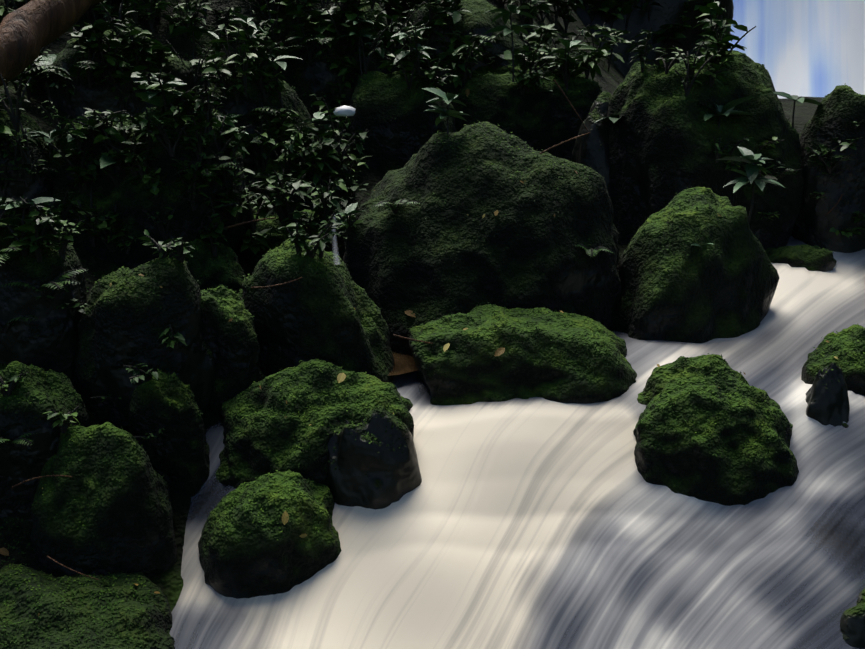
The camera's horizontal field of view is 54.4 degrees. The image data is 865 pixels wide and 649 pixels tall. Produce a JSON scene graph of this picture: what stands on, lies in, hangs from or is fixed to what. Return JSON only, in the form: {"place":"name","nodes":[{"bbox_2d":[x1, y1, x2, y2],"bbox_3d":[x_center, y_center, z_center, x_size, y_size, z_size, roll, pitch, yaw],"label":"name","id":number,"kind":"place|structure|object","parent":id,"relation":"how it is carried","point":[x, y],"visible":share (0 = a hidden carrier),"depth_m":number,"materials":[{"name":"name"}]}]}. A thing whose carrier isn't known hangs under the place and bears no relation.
{"place":"outdoors","nodes":[
{"label":"outdoors","id":0,"kind":"place"},
{"bbox_2d":[0,80,842,615],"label":"fallen leaves and twigs","id":1,"kind":"object","parent":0,"point":[300,278],"depth_m":1.47,"materials":[{"name":"brown plant"}]},
{"bbox_2d":[0,0,856,611],"bbox_3d":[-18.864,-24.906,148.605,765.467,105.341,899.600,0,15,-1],"label":"terrain","id":2,"kind":"structure","parent":0,"point":[170,582],"depth_m":2.63,"materials":[{"name":"brown soil"}]},
{"bbox_2d":[0,108,55,225],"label":"mound boulder","id":3,"kind":"object","parent":2,"relation":"on","point":[17,190],"visible":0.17,"depth_m":1.70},
{"bbox_2d":[0,208,86,379],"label":"mound boulder","id":4,"kind":"object","parent":2,"relation":"on","point":[53,350],"visible":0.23,"depth_m":1.36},
{"bbox_2d":[0,361,89,520],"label":"boulder","id":5,"kind":"object","parent":2,"relation":"on","point":[19,462],"visible":0.44,"depth_m":1.26,"materials":[{"name":"green plant"}]},
{"bbox_2d":[0,0,105,85],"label":"fallen log","id":6,"kind":"object","parent":2,"relation":"on","point":[29,30],"visible":1,"depth_m":1.79,"materials":[{"name":"brown wood"}]},
{"bbox_2d":[0,564,174,648],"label":"bank boulder","id":7,"kind":"object","parent":2,"relation":"on","point":[158,630],"visible":0.9,"depth_m":1.15,"materials":[{"name":"green plant"}]},
{"bbox_2d":[30,422,176,578],"bbox_3d":[-0.503,0.344,1.306,0.219,0.404,0.164,0,15,-1],"label":"boulder","id":8,"kind":"object","parent":2,"relation":"on","point":[134,533],"visible":0.54,"depth_m":1.23,"materials":[{"name":"green plant"}]},
{"bbox_2d":[37,27,194,123],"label":"mound boulder","id":9,"kind":"object","parent":2,"relation":"on","point":[101,98],"visible":0.08,"depth_m":2.21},
{"bbox_2d":[73,256,215,431],"bbox_3d":[-0.485,0.161,1.460,0.238,0.574,0.170,0,15,-1],"label":"bank boulder","id":10,"kind":"object","parent":2,"relation":"on","point":[123,332],"visible":0.58,"depth_m":1.36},
{"bbox_2d":[128,370,209,496],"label":"boulder","id":11,"kind":"object","parent":2,"relation":"on","point":[185,472],"visible":0.54,"depth_m":1.34,"materials":[{"name":"black stone"}]},
{"bbox_2d":[172,238,245,293],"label":"mound boulder","id":12,"kind":"object","parent":2,"relation":"on","point":[204,255],"visible":0.17,"depth_m":1.73,"materials":[{"name":"green plant"}]},
{"bbox_2d":[200,285,264,415],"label":"boulder","id":13,"kind":"object","parent":2,"relation":"on","point":[233,356],"visible":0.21,"depth_m":1.43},
{"bbox_2d":[196,73,317,164],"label":"mound boulder","id":14,"kind":"object","parent":2,"relation":"on","point":[243,108],"visible":0.1,"depth_m":2.38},
{"bbox_2d":[241,210,345,267],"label":"boulder","id":15,"kind":"object","parent":2,"relation":"on","point":[249,258],"visible":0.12,"depth_m":1.95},
{"bbox_2d":[255,145,351,209],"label":"boulder","id":16,"kind":"object","parent":2,"relation":"on","point":[307,201],"visible":0.15,"depth_m":2.33,"materials":[{"name":"green plant"}]},
{"bbox_2d":[0,33,614,447],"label":"fern","id":17,"kind":"object","parent":2,"relation":"on","point":[84,69],"visible":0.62,"depth_m":1.72,"materials":[{"name":"green plant"}]},
{"bbox_2d":[237,238,393,382],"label":"boulder","id":18,"kind":"object","parent":2,"relation":"on","point":[285,328],"visible":0.4,"depth_m":1.49,"materials":[{"name":"green plant"}]},
{"bbox_2d":[284,0,397,105],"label":"mound boulder","id":19,"kind":"object","parent":2,"relation":"on","point":[317,74],"visible":0.19,"depth_m":2.75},
{"bbox_2d":[348,71,456,173],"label":"boulder","id":20,"kind":"object","parent":2,"relation":"on","point":[403,138],"visible":0.19,"depth_m":2.61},
{"bbox_2d":[387,352,417,375],"bbox_3d":[-0.060,0.058,1.689,0.219,0.001,0.271,11,18,35],"label":"log","id":21,"kind":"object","parent":2,"relation":"on","point":[404,363],"depth_m":1.62,"materials":[{"name":"brown wood"}]},
{"bbox_2d":[0,4,853,250],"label":"sapling","id":22,"kind":"object","parent":2,"relation":"on","point":[751,173],"depth_m":2.21,"materials":[{"name":"green plant"}]},
{"bbox_2d":[0,50,864,648],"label":"moss tufts","id":23,"kind":"object","parent":2,"relation":"on","point":[292,520],"visible":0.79,"depth_m":1.43,"materials":[{"name":"green plant"}]},
{"bbox_2d":[0,0,864,443],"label":"undergrowth leaves","id":24,"kind":"object","parent":2,"relation":"on","point":[260,240],"visible":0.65,"depth_m":2.29,"materials":[{"name":"green plant"}]},
{"bbox_2d":[333,105,355,115],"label":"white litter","id":25,"kind":"object","parent":24,"relation":"on","point":[344,110],"visible":1,"depth_m":2.28,"materials":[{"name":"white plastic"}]},
{"bbox_2d":[405,0,552,94],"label":"mound boulder","id":26,"kind":"object","parent":2,"relation":"on","point":[478,20],"visible":0.08,"depth_m":2.96,"materials":[{"name":"green plant"}]},
{"bbox_2d":[343,122,620,354],"bbox_3d":[0.114,-0.011,1.949,0.660,0.894,0.624,0,15,-1],"label":"boulder","id":27,"kind":"object","parent":2,"relation":"on","point":[580,284],"visible":0.42,"depth_m":1.70,"materials":[{"name":"green plant"}]},
{"bbox_2d":[169,236,864,648],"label":"stream water","id":28,"kind":"structure","parent":2,"relation":"on","point":[529,524],"depth_m":1.27,"materials":[{"name":"white liquid"}]},
{"bbox_2d":[198,470,341,598],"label":"stream boulder","id":29,"kind":"object","parent":28,"relation":"in","point":[286,562],"visible":0.56,"depth_m":1.24,"materials":[{"name":"green plant"}]},
{"bbox_2d":[216,360,413,488],"bbox_3d":[-0.221,0.260,1.469,0.394,0.424,0.294,0,15,-1],"label":"boulder","id":30,"kind":"object","parent":28,"relation":"in","point":[243,458],"visible":0.4,"depth_m":1.36,"materials":[{"name":"green plant"}]},
{"bbox_2d":[327,405,421,509],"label":"stream boulder","id":31,"kind":"object","parent":28,"relation":"in","point":[393,476],"visible":0.25,"depth_m":1.31,"materials":[{"name":"black stone"}]},
{"bbox_2d":[409,304,636,404],"bbox_3d":[0.169,0.154,1.615,0.455,0.371,0.383,0,15,-1],"label":"mossy boulder","id":32,"kind":"object","parent":28,"relation":"in","point":[492,379],"visible":0.4,"depth_m":1.48,"materials":[{"name":"green plant"}]},
{"bbox_2d":[614,187,779,342],"bbox_3d":[0.557,0.034,1.877,0.393,0.666,0.283,-8,17,-26],"label":"boulder","id":33,"kind":"object","parent":28,"relation":"in","point":[717,288],"visible":0.44,"depth_m":1.75,"materials":[{"name":"green plant"}]},
{"bbox_2d":[633,354,798,505],"bbox_3d":[0.491,0.271,1.459,0.356,0.452,0.282,0,15,-1],"label":"stream boulder","id":34,"kind":"object","parent":28,"relation":"in","point":[694,470],"visible":0.44,"depth_m":1.34,"materials":[{"name":"green plant"}]},
{"bbox_2d":[805,362,849,427],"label":"rock","id":35,"kind":"object","parent":28,"relation":"in","point":[825,406],"visible":0.29,"depth_m":1.40,"materials":[{"name":"black stone"}]},
{"bbox_2d":[792,85,864,252],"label":"boulder","id":36,"kind":"object","parent":28,"relation":"in","point":[813,225],"visible":0.38,"depth_m":2.29,"materials":[{"name":"grey stone"}]},
{"bbox_2d":[801,324,864,395],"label":"boulder","id":37,"kind":"object","parent":28,"relation":"in","point":[854,376],"visible":0.42,"depth_m":1.53,"materials":[{"name":"green plant"}]},
{"bbox_2d":[840,589,864,647],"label":"corner boulder","id":38,"kind":"object","parent":28,"relation":"in","point":[852,624],"visible":0.29,"depth_m":1.15,"materials":[{"name":"grey stone"}]},
{"bbox_2d":[450,63,601,160],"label":"boulder","id":39,"kind":"object","parent":2,"relation":"on","point":[549,127],"visible":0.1,"depth_m":2.76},
{"bbox_2d":[572,91,612,204],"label":"boulder","id":40,"kind":"object","parent":2,"relation":"on","point":[585,152],"visible":0.15,"depth_m":2.43,"materials":[{"name":"black stone"}]},
{"bbox_2d":[573,0,733,76],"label":"cliff boulder","id":41,"kind":"object","parent":2,"relation":"on","point":[672,11],"visible":0.08,"depth_m":6.10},
{"bbox_2d":[607,50,803,249],"bbox_3d":[0.785,-0.254,2.474,0.561,1.061,0.452,0,15,-1],"label":"boulder","id":42,"kind":"object","parent":2,"relation":"on","point":[645,184],"visible":0.38,"depth_m":2.27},
{"bbox_2d":[765,244,836,271],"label":"flat boulder","id":43,"kind":"object","parent":2,"relation":"on","point":[807,257],"visible":0.42,"depth_m":2.20,"materials":[{"name":"green plant"}]},
{"bbox_2d":[727,0,864,98],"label":"waterfall water","id":44,"kind":"structure","parent":0,"point":[808,48],"depth_m":8.66,"materials":[{"name":"liquid"}]}
]}

